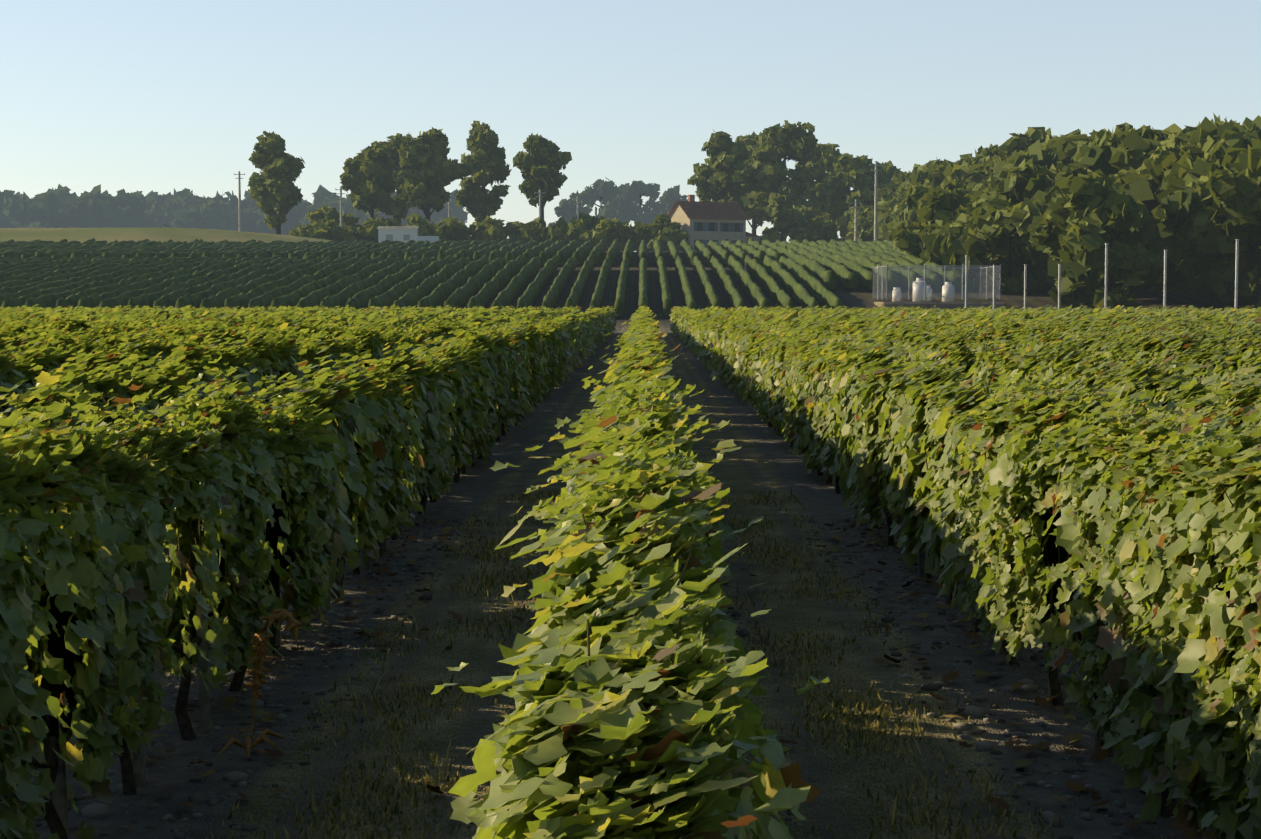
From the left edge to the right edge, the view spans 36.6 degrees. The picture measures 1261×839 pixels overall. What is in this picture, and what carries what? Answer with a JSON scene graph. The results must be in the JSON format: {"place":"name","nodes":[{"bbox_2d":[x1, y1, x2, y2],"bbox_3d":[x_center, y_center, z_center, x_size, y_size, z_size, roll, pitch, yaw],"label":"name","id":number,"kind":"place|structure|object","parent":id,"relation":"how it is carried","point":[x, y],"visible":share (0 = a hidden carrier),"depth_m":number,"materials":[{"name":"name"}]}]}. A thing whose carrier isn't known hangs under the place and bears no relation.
{"place":"outdoors","nodes":[
{"label":"outdoors","id":0,"kind":"place"},
{"bbox_2d":[378,228,417,242],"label":"white shed walls","id":1,"kind":"structure","parent":0,"point":[398,234],"depth_m":278.35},
{"bbox_2d":[165,484,1089,838],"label":"lane grass","id":2,"kind":"structure","parent":0,"point":[845,718],"depth_m":7.17,"materials":[{"name":"plant"}]},
{"bbox_2d":[0,228,1260,838],"bbox_3d":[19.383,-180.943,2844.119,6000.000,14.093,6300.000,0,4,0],"label":"ground","id":3,"kind":"structure","parent":0,"point":[762,458],"depth_m":8.02,"materials":[{"name":"soil"}]},
{"bbox_2d":[0,190,18,227],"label":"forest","id":4,"kind":"object","parent":3,"relation":"on","point":[5,220],"visible":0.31,"depth_m":462.20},
{"bbox_2d":[3,189,74,227],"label":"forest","id":5,"kind":"object","parent":3,"relation":"on","point":[34,212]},
{"bbox_2d":[50,184,89,211],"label":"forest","id":6,"kind":"object","parent":3,"relation":"on","point":[60,192],"visible":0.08,"depth_m":486.47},
{"bbox_2d":[65,184,137,227],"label":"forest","id":7,"kind":"object","parent":3,"relation":"on","point":[85,207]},
{"bbox_2d":[109,189,161,227],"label":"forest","id":8,"kind":"object","parent":3,"relation":"on","point":[133,201],"visible":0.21,"depth_m":459.49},
{"bbox_2d":[145,190,165,209],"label":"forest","id":9,"kind":"object","parent":3,"relation":"on","point":[155,199],"visible":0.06,"depth_m":493.57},
{"bbox_2d":[143,196,199,227],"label":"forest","id":10,"kind":"object","parent":3,"relation":"on","point":[167,212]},
{"bbox_2d":[161,188,211,227],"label":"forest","id":11,"kind":"object","parent":3,"relation":"on","point":[187,193],"depth_m":485.91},
{"bbox_2d":[173,197,242,231],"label":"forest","id":12,"kind":"object","parent":3,"relation":"on","point":[209,213],"visible":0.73,"depth_m":452.83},
{"bbox_2d":[215,190,255,220],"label":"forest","id":13,"kind":"object","parent":3,"relation":"on","point":[233,198],"depth_m":466.43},
{"bbox_2d":[226,198,260,231],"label":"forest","id":14,"kind":"object","parent":3,"relation":"on","point":[250,203],"visible":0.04,"depth_m":463.99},
{"bbox_2d":[217,609,303,757],"bbox_3d":[-1.264,0.898,6.462,0.307,0.505,0.182,-3,4,-38],"label":"dry weed stalk","id":15,"kind":"object","parent":3,"relation":"on","point":[261,636],"visible":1,"depth_m":6.49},
{"bbox_2d":[236,207,294,234],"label":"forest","id":16,"kind":"object","parent":3,"relation":"on","point":[251,219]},
{"bbox_2d":[248,131,304,234],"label":"tree","id":17,"kind":"object","parent":3,"relation":"on","point":[275,189],"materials":[{"name":"plant"}]},
{"bbox_2d":[285,198,314,234],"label":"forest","id":18,"kind":"object","parent":3,"relation":"on","point":[303,208],"visible":0.33,"depth_m":455.88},
{"bbox_2d":[295,219,347,240],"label":"hedge shrub","id":19,"kind":"object","parent":3,"relation":"on","point":[330,230],"visible":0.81,"depth_m":293.49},
{"bbox_2d":[312,185,346,204],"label":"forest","id":20,"kind":"object","parent":3,"relation":"on","point":[320,193],"visible":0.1,"depth_m":479.31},
{"bbox_2d":[306,205,358,226],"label":"bush","id":21,"kind":"object","parent":3,"relation":"on","point":[323,214],"visible":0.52,"depth_m":315.73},
{"bbox_2d":[301,194,381,225],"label":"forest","id":22,"kind":"object","parent":3,"relation":"on","point":[331,201],"visible":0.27,"depth_m":440.83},
{"bbox_2d":[337,214,392,242],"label":"hedge shrub","id":23,"kind":"object","parent":3,"relation":"on","point":[368,230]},
{"bbox_2d":[340,141,396,218],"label":"tree","id":24,"kind":"object","parent":3,"relation":"on","point":[366,178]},
{"bbox_2d":[0,237,781,264],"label":"vineyard rows","id":25,"kind":"object","parent":3,"relation":"on","point":[546,250],"visible":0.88,"depth_m":194.74,"materials":[{"name":"plant"}]},
{"bbox_2d":[376,132,419,222],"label":"tree","id":26,"kind":"object","parent":3,"relation":"on","point":[388,206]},
{"bbox_2d":[374,191,433,225],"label":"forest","id":27,"kind":"object","parent":3,"relation":"on","point":[411,210],"visible":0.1,"depth_m":440.61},
{"bbox_2d":[405,213,434,235],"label":"hedge shrub","id":28,"kind":"object","parent":3,"relation":"on","point":[425,228],"visible":0.35,"depth_m":294.98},
{"bbox_2d":[0,254,842,315],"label":"vineyard rows","id":29,"kind":"object","parent":3,"relation":"on","point":[276,281],"visible":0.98,"depth_m":142.46,"materials":[{"name":"plant"}]},
{"bbox_2d":[391,127,474,221],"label":"tree","id":30,"kind":"object","parent":3,"relation":"on","point":[425,154],"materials":[{"name":"plant"}]},
{"bbox_2d":[430,189,467,224],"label":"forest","id":31,"kind":"object","parent":3,"relation":"on","point":[459,213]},
{"bbox_2d":[433,216,466,241],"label":"hedge shrub","id":32,"kind":"object","parent":3,"relation":"on","point":[446,229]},
{"bbox_2d":[458,221,504,242],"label":"hedge shrub","id":33,"kind":"object","parent":3,"relation":"on","point":[486,232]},
{"bbox_2d":[455,121,511,223],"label":"tree","id":34,"kind":"object","parent":3,"relation":"on","point":[486,158],"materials":[{"name":"plant"}]},
{"bbox_2d":[480,215,516,242],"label":"hedge shrub","id":35,"kind":"object","parent":3,"relation":"on","point":[495,222],"visible":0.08,"depth_m":300.92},
{"bbox_2d":[495,221,531,243],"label":"hedge shrub","id":36,"kind":"object","parent":3,"relation":"on","point":[509,228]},
{"bbox_2d":[513,133,571,218],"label":"tree","id":37,"kind":"object","parent":3,"relation":"on","point":[533,171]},
{"bbox_2d":[519,217,565,244],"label":"hedge shrub","id":38,"kind":"object","parent":3,"relation":"on","point":[535,229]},
{"bbox_2d":[548,198,589,225],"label":"tree","id":39,"kind":"object","parent":3,"relation":"on","point":[566,209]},
{"bbox_2d":[567,212,604,231],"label":"bush","id":40,"kind":"object","parent":3,"relation":"on","point":[591,222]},
{"bbox_2d":[564,219,609,244],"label":"hedge shrub","id":41,"kind":"object","parent":3,"relation":"on","point":[575,228],"visible":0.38,"depth_m":293.78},
{"bbox_2d":[558,177,637,224],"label":"tree","id":42,"kind":"object","parent":3,"relation":"on","point":[616,205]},
{"bbox_2d":[578,216,623,249],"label":"hedge shrub","id":43,"kind":"object","parent":3,"relation":"on","point":[606,230],"visible":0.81,"depth_m":289.44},
{"bbox_2d":[35,519,1206,838],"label":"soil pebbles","id":44,"kind":"object","parent":3,"relation":"on","point":[97,809],"visible":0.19,"depth_m":7.37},
{"bbox_2d":[605,223,645,251],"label":"hedge shrub","id":45,"kind":"object","parent":3,"relation":"on","point":[640,237],"visible":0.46,"depth_m":294.65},
{"bbox_2d":[0,344,1260,838],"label":"vine leaves","id":46,"kind":"object","parent":3,"relation":"on","point":[622,736],"visible":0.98,"depth_m":5.00,"materials":[{"name":"green plant"}]},
{"bbox_2d":[0,304,1260,385],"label":"vine leaves","id":47,"kind":"object","parent":3,"relation":"on","point":[698,332],"visible":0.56,"depth_m":47.75,"materials":[{"name":"green plant"}]},
{"bbox_2d":[0,310,1260,609],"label":"vine leaves","id":48,"kind":"object","parent":3,"relation":"on","point":[854,406],"visible":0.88,"depth_m":13.84,"materials":[{"name":"green plant"}]},
{"bbox_2d":[1,328,1260,838],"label":"vine","id":49,"kind":"object","parent":3,"relation":"on","point":[127,773],"depth_m":7.23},
{"bbox_2d":[51,514,1213,838],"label":"fallen leaves","id":50,"kind":"object","parent":3,"relation":"on","point":[1043,746],"visible":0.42,"depth_m":7.57,"materials":[{"name":"brown plant"}]},
{"bbox_2d":[618,221,653,245],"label":"hedge shrub","id":51,"kind":"object","parent":3,"relation":"on","point":[642,228],"visible":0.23,"depth_m":294.49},
{"bbox_2d":[618,180,665,225],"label":"tree","id":52,"kind":"object","parent":3,"relation":"on","point":[633,190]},
{"bbox_2d":[47,402,1242,838],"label":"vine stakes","id":53,"kind":"object","parent":3,"relation":"in","point":[59,800],"depth_m":6.83,"materials":[{"name":"wood"}]},
{"bbox_2d":[645,213,680,251],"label":"bush","id":54,"kind":"object","parent":3,"relation":"on","point":[648,238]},
{"bbox_2d":[647,185,687,217],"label":"tree","id":55,"kind":"object","parent":3,"relation":"on","point":[671,196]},
{"bbox_2d":[647,214,689,251],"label":"hedge shrub","id":56,"kind":"object","parent":3,"relation":"on","point":[673,234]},
{"bbox_2d":[687,129,751,211],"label":"tree","id":57,"kind":"object","parent":3,"relation":"on","point":[717,172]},
{"bbox_2d":[734,131,783,234],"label":"tree","id":58,"kind":"object","parent":3,"relation":"on","point":[748,141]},
{"bbox_2d":[731,120,832,240],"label":"tree","id":59,"kind":"object","parent":3,"relation":"on","point":[762,177],"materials":[{"name":"plant"}]},
{"bbox_2d":[759,194,812,242],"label":"tree","id":60,"kind":"object","parent":3,"relation":"on","point":[776,208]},
{"bbox_2d":[785,205,815,242],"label":"tree","id":61,"kind":"object","parent":3,"relation":"on","point":[806,213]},
{"bbox_2d":[795,142,849,219],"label":"tree","id":62,"kind":"object","parent":3,"relation":"on","point":[827,154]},
{"bbox_2d":[805,216,840,241],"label":"bush","id":63,"kind":"object","parent":3,"relation":"on","point":[825,229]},
{"bbox_2d":[835,206,858,237],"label":"bush","id":64,"kind":"object","parent":3,"relation":"on","point":[843,220],"visible":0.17,"depth_m":310.56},
{"bbox_2d":[816,153,886,229],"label":"tree","id":65,"kind":"object","parent":3,"relation":"on","point":[857,174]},
{"bbox_2d":[843,204,873,240],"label":"tree","id":66,"kind":"object","parent":3,"relation":"on","point":[861,209],"visible":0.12,"depth_m":299.42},
{"bbox_2d":[849,214,873,241],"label":"bush","id":67,"kind":"object","parent":3,"relation":"on","point":[865,224],"visible":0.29,"depth_m":288.42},
{"bbox_2d":[869,161,882,239],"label":"utility pole","id":68,"kind":"object","parent":3,"relation":"on","point":[876,165],"visible":0.92,"depth_m":233.43,"materials":[{"name":"grey"}]},
{"bbox_2d":[856,198,900,241],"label":"tree","id":69,"kind":"object","parent":3,"relation":"on","point":[865,236],"visible":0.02,"depth_m":276.86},
{"bbox_2d":[878,206,894,232],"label":"tree","id":70,"kind":"object","parent":3,"relation":"on","point":[884,216],"visible":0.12,"depth_m":265.02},
{"bbox_2d":[873,170,906,200],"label":"tree","id":71,"kind":"object","parent":3,"relation":"on","point":[882,193],"visible":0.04,"depth_m":303.46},
{"bbox_2d":[881,197,910,240],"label":"tree","id":72,"kind":"object","parent":3,"relation":"on","point":[901,207],"visible":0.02,"depth_m":254.84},
{"bbox_2d":[881,160,912,178],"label":"tree","id":73,"kind":"object","parent":3,"relation":"on","point":[888,168],"visible":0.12,"depth_m":325.82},
{"bbox_2d":[887,177,909,201],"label":"tree","id":74,"kind":"object","parent":3,"relation":"on","point":[896,190],"visible":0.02,"depth_m":286.26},
{"bbox_2d":[761,238,1054,289],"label":"hill vines","id":75,"kind":"object","parent":3,"relation":"on","point":[849,263],"visible":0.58,"depth_m":159.80,"materials":[{"name":"plant"}]},
{"bbox_2d":[903,157,943,192],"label":"tree","id":76,"kind":"object","parent":3,"relation":"on","point":[920,173],"visible":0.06,"depth_m":268.21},
{"bbox_2d":[891,189,959,256],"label":"tree","id":77,"kind":"object","parent":3,"relation":"on","point":[907,240],"visible":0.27,"depth_m":166.91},
{"bbox_2d":[892,180,963,257],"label":"tree","id":78,"kind":"object","parent":3,"relation":"on","point":[915,193],"visible":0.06,"depth_m":171.23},
{"bbox_2d":[873,264,1000,299],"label":"fence posts","id":79,"kind":"object","parent":3,"relation":"on","point":[882,266],"visible":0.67,"depth_m":134.19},
{"bbox_2d":[873,266,999,297],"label":"compound fence","id":80,"kind":"object","parent":79,"relation":"attached to","point":[955,280],"visible":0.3,"depth_m":139.28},
{"bbox_2d":[874,302,1006,309],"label":"compound gravel pad","id":81,"kind":"object","parent":3,"relation":"on","point":[941,305],"visible":0.31,"depth_m":131.27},
{"bbox_2d":[912,278,926,301],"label":"white tank","id":82,"kind":"object","parent":81,"relation":"on","point":[917,294],"visible":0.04,"depth_m":134.28,"materials":[{"name":"white paint"}]},
{"bbox_2d":[942,282,954,301],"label":"white tank","id":83,"kind":"object","parent":81,"relation":"on","point":[950,294],"visible":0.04,"depth_m":135.42,"materials":[{"name":"white paint"}]},
{"bbox_2d":[918,202,968,247],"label":"tree","id":84,"kind":"object","parent":3,"relation":"on","point":[941,218],"visible":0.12,"depth_m":163.17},
{"bbox_2d":[913,152,973,223],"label":"tree","id":85,"kind":"object","parent":3,"relation":"on","point":[935,177],"visible":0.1,"depth_m":245.49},
{"bbox_2d":[919,213,972,265],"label":"tree","id":86,"kind":"object","parent":3,"relation":"on","point":[932,251],"visible":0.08,"depth_m":158.29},
{"bbox_2d":[943,155,998,190],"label":"tree","id":87,"kind":"object","parent":3,"relation":"on","point":[956,173],"visible":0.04,"depth_m":226.07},
{"bbox_2d":[957,157,999,188],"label":"tree","id":88,"kind":"object","parent":3,"relation":"on","point":[978,177],"depth_m":218.57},
{"bbox_2d":[960,145,997,169],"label":"tree","id":89,"kind":"object","parent":3,"relation":"on","point":[981,154],"visible":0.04,"depth_m":228.30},
{"bbox_2d":[953,170,1011,210],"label":"tree","id":90,"kind":"object","parent":3,"relation":"on","point":[995,179],"visible":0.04,"depth_m":165.23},
{"bbox_2d":[940,197,1048,293],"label":"tree","id":91,"kind":"object","parent":3,"relation":"on","point":[1015,221],"depth_m":144.51,"materials":[{"name":"plant"}]},
{"bbox_2d":[955,199,1034,288],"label":"tree","id":92,"kind":"object","parent":3,"relation":"on","point":[983,213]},
{"bbox_2d":[965,159,1046,214],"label":"tree","id":93,"kind":"object","parent":3,"relation":"on","point":[1024,180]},
{"bbox_2d":[993,127,1056,172],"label":"tree","id":94,"kind":"object","parent":3,"relation":"on","point":[1030,136],"visible":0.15,"depth_m":212.45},
{"bbox_2d":[999,165,1054,200],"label":"tree","id":95,"kind":"object","parent":3,"relation":"on","point":[1050,183],"visible":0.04,"depth_m":160.52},
{"bbox_2d":[1013,187,1050,209],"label":"tree","id":96,"kind":"object","parent":3,"relation":"on","point":[1039,195],"visible":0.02,"depth_m":155.66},
{"bbox_2d":[1006,132,1073,159],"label":"tree","id":97,"kind":"object","parent":3,"relation":"on","point":[1048,142],"depth_m":194.65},
{"bbox_2d":[996,134,1088,171],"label":"tree","id":98,"kind":"object","parent":3,"relation":"on","point":[1064,151],"visible":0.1,"depth_m":191.32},
{"bbox_2d":[1027,176,1065,286],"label":"tree","id":99,"kind":"object","parent":3,"relation":"on","point":[1050,194],"depth_m":150.68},
{"bbox_2d":[1051,128,1111,180],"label":"tree","id":100,"kind":"object","parent":3,"relation":"on","point":[1097,134],"visible":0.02,"depth_m":167.95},
{"bbox_2d":[1032,186,1149,288],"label":"tree","id":101,"kind":"object","parent":3,"relation":"on","point":[1132,236],"visible":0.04,"depth_m":133.47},
{"bbox_2d":[1027,169,1160,308],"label":"tree","id":102,"kind":"object","parent":3,"relation":"on","point":[1096,186],"depth_m":130.27,"materials":[{"name":"plant"}]},
{"bbox_2d":[1038,190,1150,286],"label":"tree","id":103,"kind":"object","parent":3,"relation":"on","point":[1141,207],"depth_m":141.52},
{"bbox_2d":[1047,192,1162,309],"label":"tree","id":104,"kind":"object","parent":3,"relation":"on","point":[1090,229],"depth_m":127.84,"materials":[{"name":"plant"}]},
{"bbox_2d":[1104,243,1107,306],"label":"tall post","id":105,"kind":"object","parent":3,"relation":"on","point":[1106,269],"visible":0.69,"depth_m":108.39,"materials":[{"name":"grey"}]},
{"bbox_2d":[1047,127,1175,216],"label":"tree","id":106,"kind":"object","parent":3,"relation":"on","point":[1108,155],"visible":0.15,"depth_m":157.15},
{"bbox_2d":[1109,125,1169,183],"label":"tree","id":107,"kind":"object","parent":3,"relation":"on","point":[1125,172],"visible":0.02,"depth_m":154.49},
{"bbox_2d":[1112,133,1195,289],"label":"tree","id":108,"kind":"object","parent":3,"relation":"on","point":[1144,186],"visible":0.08,"depth_m":146.55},
{"bbox_2d":[1164,121,1199,136],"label":"tree","id":109,"kind":"object","parent":3,"relation":"on","point":[1175,129],"visible":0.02,"depth_m":172.08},
{"bbox_2d":[1141,138,1260,306],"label":"tree","id":110,"kind":"object","parent":3,"relation":"on","point":[1192,262],"depth_m":132.62,"materials":[{"name":"plant"}]},
{"bbox_2d":[1150,113,1260,294],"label":"tree","id":111,"kind":"object","parent":3,"relation":"on","point":[1207,135],"visible":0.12,"depth_m":141.08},
{"bbox_2d":[1183,144,1260,308],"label":"tree","id":112,"kind":"object","parent":3,"relation":"on","point":[1247,236],"visible":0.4,"depth_m":127.45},
{"bbox_2d":[1205,165,1260,247],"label":"tree","id":113,"kind":"object","parent":3,"relation":"on","point":[1237,199],"visible":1,"depth_m":123.06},
{"bbox_2d":[1234,239,1238,307],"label":"tall post","id":114,"kind":"object","parent":3,"relation":"on","point":[1236,274],"visible":0.67,"depth_m":98.40,"materials":[{"name":"grey"}]},
{"bbox_2d":[1242,115,1260,135],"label":"tree","id":115,"kind":"object","parent":3,"relation":"on","point":[1255,123],"depth_m":176.42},
{"bbox_2d":[0,0,1260,251],"label":"sky","id":116,"kind":"structure","parent":0,"point":[160,96],"materials":[{"name":"blue"}]},
{"bbox_2d":[16,337,1259,831],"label":"vine shoots","id":117,"kind":"object","parent":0,"point":[582,515],"visible":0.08,"depth_m":7.00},
{"bbox_2d":[670,204,760,251],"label":"house walls","id":118,"kind":"structure","parent":0,"point":[678,215],"depth_m":295.59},
{"bbox_2d":[679,222,739,242],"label":"house windows","id":119,"kind":"structure","parent":118,"relation":"in","point":[725,227],"depth_m":295.97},
{"bbox_2d":[667,195,760,236],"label":"house roof","id":120,"kind":"structure","parent":118,"relation":"on","point":[691,207],"depth_m":296.88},
{"bbox_2d":[694,222,742,248],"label":"house shutters","id":121,"kind":"object","parent":118,"relation":"attached to","point":[706,227],"visible":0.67,"depth_m":295.38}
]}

